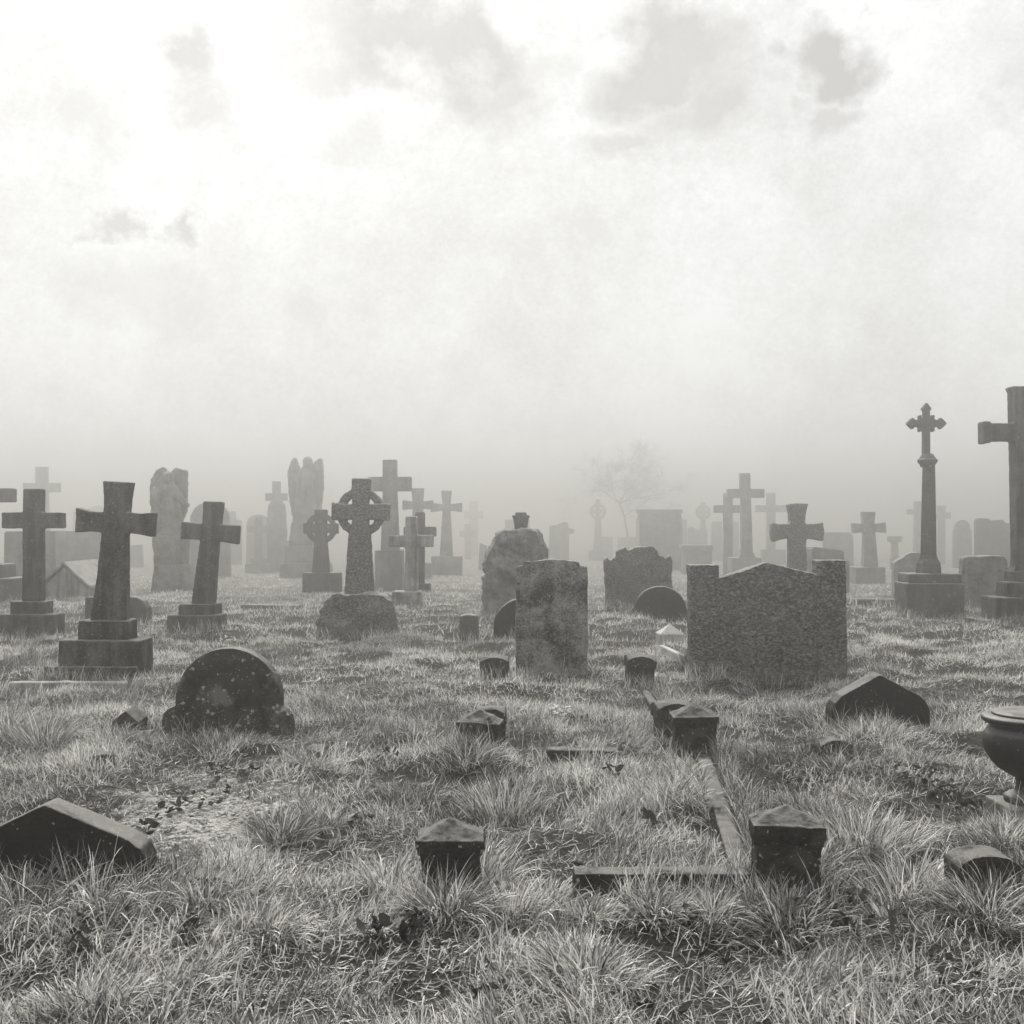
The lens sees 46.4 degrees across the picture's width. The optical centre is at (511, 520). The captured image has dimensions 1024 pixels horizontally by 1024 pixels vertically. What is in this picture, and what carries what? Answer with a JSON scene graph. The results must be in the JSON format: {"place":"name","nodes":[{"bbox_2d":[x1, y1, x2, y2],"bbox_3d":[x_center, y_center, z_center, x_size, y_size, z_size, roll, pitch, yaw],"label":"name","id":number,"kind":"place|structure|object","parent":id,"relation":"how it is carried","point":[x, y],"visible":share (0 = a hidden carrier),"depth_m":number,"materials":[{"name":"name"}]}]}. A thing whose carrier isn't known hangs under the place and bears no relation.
{"place":"outdoors","nodes":[
{"label":"outdoors","id":0,"kind":"place"},
{"bbox_2d":[0,537,1023,1023],"bbox_3d":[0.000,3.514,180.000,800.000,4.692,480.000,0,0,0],"label":"ground","id":1,"kind":"structure","parent":0,"point":[580,547],"depth_m":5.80,"materials":[{"name":"grey plant"}]},
{"bbox_2d":[0,488,21,602],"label":"latin cross","id":2,"kind":"object","parent":1,"relation":"on","point":[10,582],"visible":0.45,"depth_m":18.60,"materials":[{"name":"grey stone"}]},
{"bbox_2d":[0,652,27,664],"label":"kerb rail","id":3,"kind":"object","parent":1,"relation":"on","point":[14,653],"visible":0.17,"depth_m":10.84,"materials":[{"name":"grey stone"}]},
{"bbox_2d":[4,531,55,577],"bbox_3d":[-9.070,0.912,22.515,0.944,1.437,0.187,0,0,0],"label":"headstone","id":4,"kind":"object","parent":1,"relation":"on","point":[13,551],"visible":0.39,"depth_m":22.43,"materials":[{"name":"stone"}]},
{"bbox_2d":[0,489,65,639],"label":"latin cross","id":5,"kind":"object","parent":1,"relation":"on","point":[33,607],"visible":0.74,"depth_m":13.37,"materials":[{"name":"stone"}]},
{"bbox_2d":[23,467,60,530],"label":"latin cross","id":6,"kind":"object","parent":1,"relation":"on","point":[41,477],"visible":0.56,"depth_m":49.63,"materials":[{"name":"stone"}]},
{"bbox_2d":[7,680,127,698],"bbox_3d":[-3.386,1.362,9.099,0.917,0.284,0.110,0,0,2],"label":"kerb rail","id":7,"kind":"object","parent":1,"relation":"on","point":[24,685],"visible":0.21,"depth_m":9.06,"materials":[{"name":"stone"}]},
{"bbox_2d":[45,559,97,600],"bbox_3d":[-7.580,1.143,20.985,0.909,0.886,1.610,0,0,0],"label":"coped tomb","id":8,"kind":"object","parent":1,"relation":"on","point":[71,579],"visible":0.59,"depth_m":20.23,"materials":[{"name":"stone"}]},
{"bbox_2d":[54,531,100,567],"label":"headstone","id":9,"kind":"object","parent":1,"relation":"on","point":[72,546],"visible":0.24,"depth_m":30.12,"materials":[{"name":"stone"}]},
{"bbox_2d":[0,798,156,893],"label":"gabled headstone","id":10,"kind":"object","parent":1,"relation":"on","point":[42,828],"visible":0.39,"depth_m":4.02,"materials":[{"name":"stone"}]},
{"bbox_2d":[73,506,103,530],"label":"headstone","id":11,"kind":"object","parent":1,"relation":"on","point":[98,508],"visible":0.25,"depth_m":77.18,"materials":[{"name":"stone"}]},
{"bbox_2d":[43,481,157,680],"bbox_3d":[-3.360,0.614,9.842,0.840,1.879,0.471,0,0,0],"label":"flared cross","id":12,"kind":"object","parent":1,"relation":"on","point":[109,637],"visible":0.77,"depth_m":9.77,"materials":[{"name":"stone"}]},
{"bbox_2d":[86,749,116,769],"bbox_3d":[-2.098,1.370,6.098,0.151,0.388,0.144,-1,0,0],"label":"broken stone","id":13,"kind":"object","parent":1,"relation":"on","point":[103,755],"visible":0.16,"depth_m":6.05,"materials":[{"name":"grey stone"}]},
{"bbox_2d":[85,596,151,624],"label":"round headstone","id":14,"kind":"object","parent":1,"relation":"on","point":[140,607],"visible":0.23,"depth_m":14.96,"materials":[{"name":"grey stone"}]},
{"bbox_2d":[112,705,147,737],"bbox_3d":[-2.252,1.324,7.034,0.181,0.446,0.176,2,4,0],"label":"pointed kerb stone","id":15,"kind":"object","parent":1,"relation":"on","point":[134,714],"visible":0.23,"depth_m":6.95,"materials":[{"name":"grey stone"}]},
{"bbox_2d":[130,544,143,566],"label":"headstone","id":16,"kind":"object","parent":1,"relation":"on","point":[136,556],"visible":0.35,"depth_m":51.40,"materials":[{"name":"stone"}]},
{"bbox_2d":[149,467,194,591],"bbox_3d":[-6.867,0.291,24.176,1.028,2.764,0.826,0,0,0],"label":"angel statue","id":17,"kind":"object","parent":1,"relation":"on","point":[173,566],"visible":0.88,"depth_m":23.97,"materials":[{"name":"stone"}]},
{"bbox_2d":[167,501,240,631],"bbox_3d":[-3.507,0.669,13.672,0.785,1.776,0.433,0,0,0],"label":"tilted cross","id":18,"kind":"object","parent":1,"relation":"on","point":[211,531],"visible":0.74,"depth_m":13.59,"materials":[{"name":"stone"}]},
{"bbox_2d":[190,503,231,576],"bbox_3d":[-8.803,0.685,34.899,1.192,2.463,0.188,0,0,0],"label":"headstone","id":19,"kind":"object","parent":1,"relation":"on","point":[196,516],"visible":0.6,"depth_m":34.80,"materials":[{"name":"stone"}]},
{"bbox_2d":[184,868,240,888],"bbox_3d":[-1.010,1.368,4.039,0.189,0.363,0.122,0,1,0],"label":"sunken stone","id":20,"kind":"object","parent":1,"relation":"on","point":[225,872],"visible":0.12,"depth_m":4.03,"materials":[{"name":"grey stone"}]},
{"bbox_2d":[102,764,328,867],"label":"gravel","id":21,"kind":"structure","parent":1,"relation":"on","point":[201,820],"depth_m":5.24,"materials":[{"name":"grey gravel"}]},
{"bbox_2d":[217,635,235,646],"bbox_3d":[-2.647,1.206,11.088,0.178,0.289,0.077,0,0,0],"label":"flower posy","id":22,"kind":"object","parent":1,"relation":"on","point":[227,640],"visible":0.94,"depth_m":11.08,"materials":[{"name":"white plant"}]},
{"bbox_2d":[162,647,294,743],"bbox_3d":[-1.685,1.154,7.117,0.774,0.798,0.127,0,-1,0],"label":"round headstone","id":23,"kind":"object","parent":1,"relation":"on","point":[224,686],"visible":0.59,"depth_m":7.06,"materials":[{"name":"stone"}]},
{"bbox_2d":[229,511,241,563],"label":"headstone","id":24,"kind":"object","parent":1,"relation":"on","point":[236,553],"visible":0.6,"depth_m":60.92,"materials":[{"name":"stone"}]},
{"bbox_2d":[246,515,266,563],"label":"headstone","id":25,"kind":"object","parent":1,"relation":"on","point":[250,543],"visible":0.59,"depth_m":55.84,"materials":[{"name":"stone"}]},
{"bbox_2d":[245,517,274,572],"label":"latin cross","id":26,"kind":"object","parent":1,"relation":"on","point":[258,564],"visible":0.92,"depth_m":42.80,"materials":[{"name":"stone"}]},
{"bbox_2d":[240,603,302,609],"bbox_3d":[-3.500,1.360,17.400,0.893,0.287,0.300,0,0,13],"label":"kerb rail","id":27,"kind":"object","parent":1,"relation":"on","point":[251,605],"visible":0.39,"depth_m":17.30,"materials":[{"name":"grey stone"}]},
{"bbox_2d":[265,481,288,570],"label":"draped cross","id":28,"kind":"object","parent":1,"relation":"on","point":[277,542],"visible":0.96,"depth_m":44.07,"materials":[{"name":"stone"}]},
{"bbox_2d":[279,456,332,577],"bbox_3d":[-5.880,0.034,34.209,1.457,3.745,0.928,0,0,0],"label":"angel statue","id":29,"kind":"object","parent":1,"relation":"on","point":[305,487],"visible":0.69,"depth_m":33.98,"materials":[{"name":"stone"}]},
{"bbox_2d":[303,743,328,764],"bbox_3d":[-1.021,1.364,6.203,0.157,0.392,0.218,2,1,-2],"label":"grassy stone","id":30,"kind":"object","parent":1,"relation":"on","point":[316,745],"visible":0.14,"depth_m":6.17,"materials":[{"name":"grey stone"}]},
{"bbox_2d":[302,510,341,593],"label":"celtic cross","id":31,"kind":"object","parent":1,"relation":"on","point":[319,577],"visible":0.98,"depth_m":22.60,"materials":[{"name":"grey stone"}]},
{"bbox_2d":[315,478,399,639],"bbox_3d":[-1.721,0.545,13.723,0.961,2.064,0.862,0,0,0],"label":"celtic cross","id":32,"kind":"object","parent":1,"relation":"on","point":[357,605],"visible":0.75,"depth_m":13.63,"materials":[{"name":"stone"}]},
{"bbox_2d":[368,460,411,590],"bbox_3d":[-2.448,0.217,24.056,0.855,2.873,0.600,0,1,0],"label":"latin cross","id":33,"kind":"object","parent":1,"relation":"on","point":[389,561],"visible":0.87,"depth_m":23.89,"materials":[{"name":"stone"}]},
{"bbox_2d":[389,516,433,608],"bbox_3d":[-1.521,0.747,18.121,0.675,1.624,0.403,0,0,0],"label":"cross","id":34,"kind":"object","parent":1,"relation":"on","point":[411,541],"visible":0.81,"depth_m":18.04,"materials":[{"name":"stone"}]},
{"bbox_2d":[402,488,432,577],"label":"flared cross","id":35,"kind":"object","parent":1,"relation":"on","point":[417,503],"visible":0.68,"depth_m":34.00,"materials":[{"name":"stone"}]},
{"bbox_2d":[404,512,436,590],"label":"latin cross","id":36,"kind":"object","parent":1,"relation":"on","point":[423,529],"visible":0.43,"depth_m":23.02,"materials":[{"name":"stone"}]},
{"bbox_2d":[431,491,462,575],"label":"flared cross","id":37,"kind":"object","parent":1,"relation":"on","point":[446,562],"visible":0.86,"depth_m":37.36,"materials":[{"name":"stone"}]},
{"bbox_2d":[415,817,484,891],"bbox_3d":[-0.208,1.281,4.085,0.236,0.537,0.175,0,2,0],"label":"kerb post","id":38,"kind":"object","parent":1,"relation":"on","point":[452,841],"visible":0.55,"depth_m":4.01,"materials":[{"name":"grey stone"}]},
{"bbox_2d":[459,524,475,558],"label":"latin cross","id":39,"kind":"object","parent":1,"relation":"on","point":[467,533],"visible":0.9,"depth_m":77.22,"materials":[{"name":"stone"}]},
{"bbox_2d":[459,613,478,642],"bbox_3d":[-0.456,1.280,12.881,0.216,0.559,0.238,-1,1,4],"label":"square stub","id":40,"kind":"object","parent":1,"relation":"on","point":[469,620],"visible":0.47,"depth_m":12.78,"materials":[{"name":"grey stone"}]},
{"bbox_2d":[464,501,482,554],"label":"latin cross","id":41,"kind":"object","parent":1,"relation":"on","point":[473,514],"visible":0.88,"depth_m":100.98,"materials":[{"name":"stone"}]},
{"bbox_2d":[455,709,503,747],"bbox_3d":[-0.177,1.279,6.378,0.243,0.550,0.177,3,1,8],"label":"kerb post","id":42,"kind":"object","parent":1,"relation":"on","point":[495,723],"visible":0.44,"depth_m":6.30,"materials":[{"name":"grey stone"}]},
{"bbox_2d":[478,543,486,569],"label":"headstone","id":43,"kind":"object","parent":1,"relation":"on","point":[482,548],"visible":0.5,"depth_m":44.05,"materials":[{"name":"stone"}]},
{"bbox_2d":[476,705,506,751],"bbox_3d":[-0.115,1.317,6.935,0.179,0.474,0.204,-2,-2,0],"label":"kerb post","id":44,"kind":"object","parent":1,"relation":"on","point":[499,711],"visible":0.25,"depth_m":6.85,"materials":[{"name":"grey stone"}]},
{"bbox_2d":[479,654,508,680],"bbox_3d":[-0.135,1.303,9.321,0.233,0.499,0.224,-1,0,0],"label":"kerb post","id":45,"kind":"object","parent":1,"relation":"on","point":[498,662],"visible":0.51,"depth_m":9.21,"materials":[{"name":"grey stone"}]},
{"bbox_2d":[2,746,986,1023],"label":"leaf litter","id":46,"kind":"object","parent":1,"relation":"on","point":[648,814],"visible":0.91,"depth_m":3.75,"materials":[{"name":"black plant"}]},
{"bbox_2d":[493,599,515,637],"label":"half round headstone","id":47,"kind":"object","parent":1,"relation":"on","point":[505,617],"visible":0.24,"depth_m":13.06,"materials":[{"name":"stone"}]},
{"bbox_2d":[481,512,548,620],"bbox_3d":[0.121,0.744,16.085,1.065,1.705,1.121,0,0,0],"label":"cairn monument","id":48,"kind":"object","parent":1,"relation":"on","point":[507,551],"visible":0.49,"depth_m":15.65,"materials":[{"name":"stone"}]},
{"bbox_2d":[505,520,529,528],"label":"headstone","id":49,"kind":"object","parent":1,"relation":"on","point":[509,524],"visible":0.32,"depth_m":60.91,"materials":[{"name":"stone"}]},
{"bbox_2d":[515,559,587,674],"bbox_3d":[0.339,0.940,10.123,0.626,1.232,0.145,1,0,0],"label":"blotched headstone","id":50,"kind":"object","parent":1,"relation":"on","point":[551,619],"visible":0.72,"depth_m":10.06,"materials":[{"name":"stone"}]},
{"bbox_2d":[544,704,570,715],"bbox_3d":[0.307,1.276,7.768,0.160,0.148,0.146,0,0,22],"label":"flower posy","id":51,"kind":"object","parent":1,"relation":"on","point":[554,707],"visible":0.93,"depth_m":7.76,"materials":[{"name":"white plant"}]},
{"bbox_2d":[549,522,573,559],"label":"headstone","id":52,"kind":"object","parent":1,"relation":"on","point":[560,533],"visible":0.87,"depth_m":58.30,"materials":[{"name":"stone"}]},
{"bbox_2d":[547,746,617,765],"bbox_3d":[0.382,1.368,6.491,0.395,0.267,0.124,0,0,3],"label":"kerb rail","id":53,"kind":"object","parent":1,"relation":"on","point":[560,752],"visible":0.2,"depth_m":6.44,"materials":[{"name":"grey stone"}]},
{"bbox_2d":[588,499,606,560],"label":"celtic cross","id":54,"kind":"object","parent":1,"relation":"on","point":[597,553],"visible":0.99,"depth_m":73.75,"materials":[{"name":"stone"}]},
{"bbox_2d":[602,537,612,557],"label":"headstone","id":55,"kind":"object","parent":1,"relation":"on","point":[607,542],"visible":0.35,"depth_m":81.26,"materials":[{"name":"stone"}]},
{"bbox_2d":[553,437,692,536],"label":"bare tree","id":56,"kind":"object","parent":1,"relation":"on","point":[619,466],"visible":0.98,"depth_m":83.87,"materials":[{"name":"grey plant"}]},
{"bbox_2d":[618,537,635,549],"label":"headstone","id":57,"kind":"object","parent":1,"relation":"on","point":[628,542],"visible":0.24,"depth_m":77.22,"materials":[{"name":"stone"}]},
{"bbox_2d":[603,545,672,609],"bbox_3d":[1.819,0.960,17.257,1.006,1.207,0.244,0,1,0],"label":"worn headstone","id":58,"kind":"object","parent":1,"relation":"on","point":[632,574],"visible":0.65,"depth_m":17.15,"materials":[{"name":"stone"}]},
{"bbox_2d":[624,653,656,685],"bbox_3d":[0.992,1.299,9.320,0.233,0.508,0.224,2,1,-2],"label":"kerb post","id":59,"kind":"object","parent":1,"relation":"on","point":[635,664],"visible":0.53,"depth_m":9.22,"materials":[{"name":"grey stone"}]},
{"bbox_2d":[642,690,655,710],"bbox_3d":[0.977,1.382,8.080,0.082,0.249,1.699,0,0,1],"label":"kerb rail","id":60,"kind":"object","parent":1,"relation":"on","point":[647,696],"visible":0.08,"depth_m":8.54,"materials":[{"name":"grey stone"}]},
{"bbox_2d":[630,586,686,622],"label":"half round headstone","id":61,"kind":"object","parent":1,"relation":"on","point":[664,601],"visible":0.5,"depth_m":15.49,"materials":[{"name":"stone"}]},
{"bbox_2d":[636,509,682,568],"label":"pedestal tomb","id":62,"kind":"object","parent":1,"relation":"on","point":[660,530],"visible":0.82,"depth_m":45.73,"materials":[{"name":"stone"}]},
{"bbox_2d":[572,866,749,903],"bbox_3d":[0.510,1.349,4.099,0.607,0.306,0.097,0,0,1],"label":"kerb rail","id":63,"kind":"object","parent":1,"relation":"on","point":[601,877],"visible":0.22,"depth_m":4.06,"materials":[{"name":"grey stone"}]},
{"bbox_2d":[655,624,684,645],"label":"white post","id":64,"kind":"object","parent":1,"relation":"on","point":[668,630],"visible":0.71,"depth_m":12.34,"materials":[{"name":"stone"}]},
{"bbox_2d":[650,698,690,741],"bbox_3d":[0.945,1.307,7.045,0.217,0.491,0.204,-2,1,-6],"label":"kerb post","id":65,"kind":"object","parent":1,"relation":"on","point":[660,710],"visible":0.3,"depth_m":6.95,"materials":[{"name":"grey stone"}]},
{"bbox_2d":[658,645,682,662],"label":"white kerb","id":66,"kind":"structure","parent":1,"relation":"on","point":[672,652],"depth_m":11.04,"materials":[{"name":"stone"}]},
{"bbox_2d":[682,520,686,544],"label":"headstone","id":67,"kind":"object","parent":1,"relation":"on","point":[684,532],"visible":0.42,"depth_m":73.47,"materials":[{"name":"stone"}]},
{"bbox_2d":[669,703,718,761],"bbox_3d":[0.978,1.266,6.424,0.250,0.574,0.170,0,1,-1],"label":"kerb post","id":68,"kind":"object","parent":1,"relation":"on","point":[692,723],"visible":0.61,"depth_m":6.35,"materials":[{"name":"grey stone"}]},
{"bbox_2d":[678,545,712,573],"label":"table tomb","id":69,"kind":"object","parent":1,"relation":"on","point":[696,554],"visible":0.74,"depth_m":41.07,"materials":[{"name":"stone"}]},
{"bbox_2d":[687,527,706,544],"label":"headstone","id":70,"kind":"object","parent":1,"relation":"on","point":[696,537],"visible":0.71,"depth_m":73.47,"materials":[{"name":"stone"}]},
{"bbox_2d":[695,502,710,529],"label":"celtic cross","id":71,"kind":"object","parent":1,"relation":"on","point":[702,512],"visible":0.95,"depth_m":77.49,"materials":[{"name":"stone"}]},
{"bbox_2d":[711,521,722,560],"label":"headstone","id":72,"kind":"object","parent":1,"relation":"on","point":[716,539],"visible":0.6,"depth_m":73.47,"materials":[{"name":"stone"}]},
{"bbox_2d":[696,754,750,871],"bbox_3d":[0.909,1.366,5.253,0.092,0.282,2.106,0,0,5],"label":"kerb rail","id":73,"kind":"object","parent":1,"relation":"on","point":[723,818],"visible":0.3,"depth_m":4.96,"materials":[{"name":"grey stone"}]},
{"bbox_2d":[713,493,739,575],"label":"latin cross","id":74,"kind":"object","parent":1,"relation":"on","point":[727,508],"visible":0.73,"depth_m":38.31,"materials":[{"name":"stone"}]},
{"bbox_2d":[733,522,738,556],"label":"headstone","id":75,"kind":"object","parent":1,"relation":"on","point":[735,539],"visible":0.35,"depth_m":73.47,"materials":[{"name":"stone"}]},
{"bbox_2d":[726,473,764,573],"bbox_3d":[6.676,0.269,34.152,1.045,3.240,0.800,0,0,0],"label":"latin cross","id":76,"kind":"object","parent":1,"relation":"on","point":[745,493],"visible":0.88,"depth_m":34.01,"materials":[{"name":"stone"}]},
{"bbox_2d":[686,559,847,685],"bbox_3d":[2.057,0.934,9.653,1.282,1.247,0.195,0,0,0],"label":"wide headstone","id":77,"kind":"object","parent":1,"relation":"on","point":[759,619],"visible":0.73,"depth_m":9.57,"materials":[{"name":"stone"}]},
{"bbox_2d":[755,493,786,564],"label":"latin cross","id":78,"kind":"object","parent":1,"relation":"on","point":[771,553],"visible":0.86,"depth_m":58.47,"materials":[{"name":"stone"}]},
{"bbox_2d":[748,804,826,898],"bbox_3d":[0.937,1.264,4.085,0.256,0.585,0.177,1,-2,5],"label":"kerb post","id":79,"kind":"object","parent":1,"relation":"on","point":[784,836],"visible":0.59,"depth_m":4.02,"materials":[{"name":"grey stone"}]},
{"bbox_2d":[769,503,823,570],"bbox_3d":[4.954,0.647,20.802,0.916,1.900,0.509,0,0,0],"label":"flared cross","id":80,"kind":"object","parent":1,"relation":"on","point":[796,531],"visible":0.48,"depth_m":20.69,"materials":[{"name":"stone"}]},
{"bbox_2d":[806,546,849,592],"bbox_3d":[5.997,1.063,22.799,0.721,1.133,0.760,0,0,0],"label":"table tomb","id":81,"kind":"object","parent":1,"relation":"on","point":[815,553],"visible":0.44,"depth_m":22.44,"materials":[{"name":"stone"}]},
{"bbox_2d":[811,736,853,760],"bbox_3d":[1.648,1.335,6.162,0.183,0.431,0.132,1,0,-6],"label":"arched stone","id":82,"kind":"object","parent":1,"relation":"on","point":[823,741],"visible":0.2,"depth_m":6.10,"materials":[{"name":"grey stone"}]},
{"bbox_2d":[822,532,853,565],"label":"headstone","id":83,"kind":"object","parent":1,"relation":"on","point":[842,541],"visible":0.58,"depth_m":47.49,"materials":[{"name":"stone"}]},
{"bbox_2d":[850,512,885,583],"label":"flared cross","id":84,"kind":"object","parent":1,"relation":"on","point":[869,570],"visible":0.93,"depth_m":28.84,"materials":[{"name":"stone"}]},
{"bbox_2d":[846,598,893,607],"bbox_3d":[5.520,1.351,18.401,0.763,0.314,0.209,0,0,15],"label":"kerb rail","id":85,"kind":"object","parent":1,"relation":"on","point":[861,601],"visible":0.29,"depth_m":18.32,"materials":[{"name":"grey stone"}]},
{"bbox_2d":[826,671,929,731],"bbox_3d":[2.254,1.246,7.371,0.608,0.614,0.167,0,0,0],"label":"pointed headstone","id":86,"kind":"object","parent":1,"relation":"on","point":[872,690],"visible":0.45,"depth_m":7.29,"materials":[{"name":"stone"}]},
{"bbox_2d":[887,536,902,568],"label":"bird bath","id":87,"kind":"object","parent":1,"relation":"on","point":[894,541],"visible":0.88,"depth_m":49.24,"materials":[{"name":"grey stone"}]},
{"bbox_2d":[891,552,919,597],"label":"headstone","id":88,"kind":"object","parent":1,"relation":"on","point":[906,562],"visible":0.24,"depth_m":20.56,"materials":[{"name":"stone"}]},
{"bbox_2d":[907,501,921,552],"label":"latin cross","id":89,"kind":"object","parent":1,"relation":"on","point":[915,511],"visible":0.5,"depth_m":55.85,"materials":[{"name":"stone"}]},
{"bbox_2d":[894,403,964,619],"bbox_3d":[5.700,-0.026,16.331,0.787,3.158,0.570,0,0,0],"label":"column cross","id":90,"kind":"object","parent":1,"relation":"on","point":[929,586],"depth_m":16.21,"materials":[{"name":"grey stone"}]},
{"bbox_2d":[936,506,950,563],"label":"flared cross","id":91,"kind":"object","parent":1,"relation":"on","point":[941,515],"visible":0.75,"depth_m":60.92,"materials":[{"name":"stone"}]},
{"bbox_2d":[952,520,971,567],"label":"headstone","id":92,"kind":"object","parent":1,"relation":"on","point":[961,538],"visible":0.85,"depth_m":51.40,"materials":[{"name":"stone"}]},
{"bbox_2d":[944,845,1020,892],"bbox_3d":[1.605,1.338,4.074,0.230,0.426,0.160,-1,-1,2],"label":"curved stone","id":93,"kind":"object","parent":1,"relation":"on","point":[968,853],"visible":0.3,"depth_m":4.00,"materials":[{"name":"grey stone"}]},
{"bbox_2d":[959,555,1007,610],"bbox_3d":[6.806,1.030,17.256,0.692,1.065,0.233,1,1,0],"label":"rough headstone","id":94,"kind":"object","parent":1,"relation":"on","point":[982,575],"visible":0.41,"depth_m":17.15,"materials":[{"name":"stone"}]},
{"bbox_2d":[974,518,1009,567],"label":"headstone","id":95,"kind":"object","parent":1,"relation":"on","point":[991,537],"visible":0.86,"depth_m":44.05,"materials":[{"name":"grey stone"}]},
{"bbox_2d":[964,386,1023,623],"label":"tall cross","id":96,"kind":"object","parent":1,"relation":"on","point":[1008,598],"visible":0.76,"depth_m":14.56,"materials":[{"name":"stone"}]},
{"bbox_2d":[981,706,1023,824],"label":"lidded urn","id":97,"kind":"object","parent":1,"relation":"on","point":[1002,738],"visible":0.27,"depth_m":5.09,"materials":[{"name":"grey stone"}]},
{"bbox_2d":[0,0,1023,536],"label":"sky","id":98,"kind":"structure","parent":0,"point":[476,247],"materials":[{"name":"white"}]}
]}

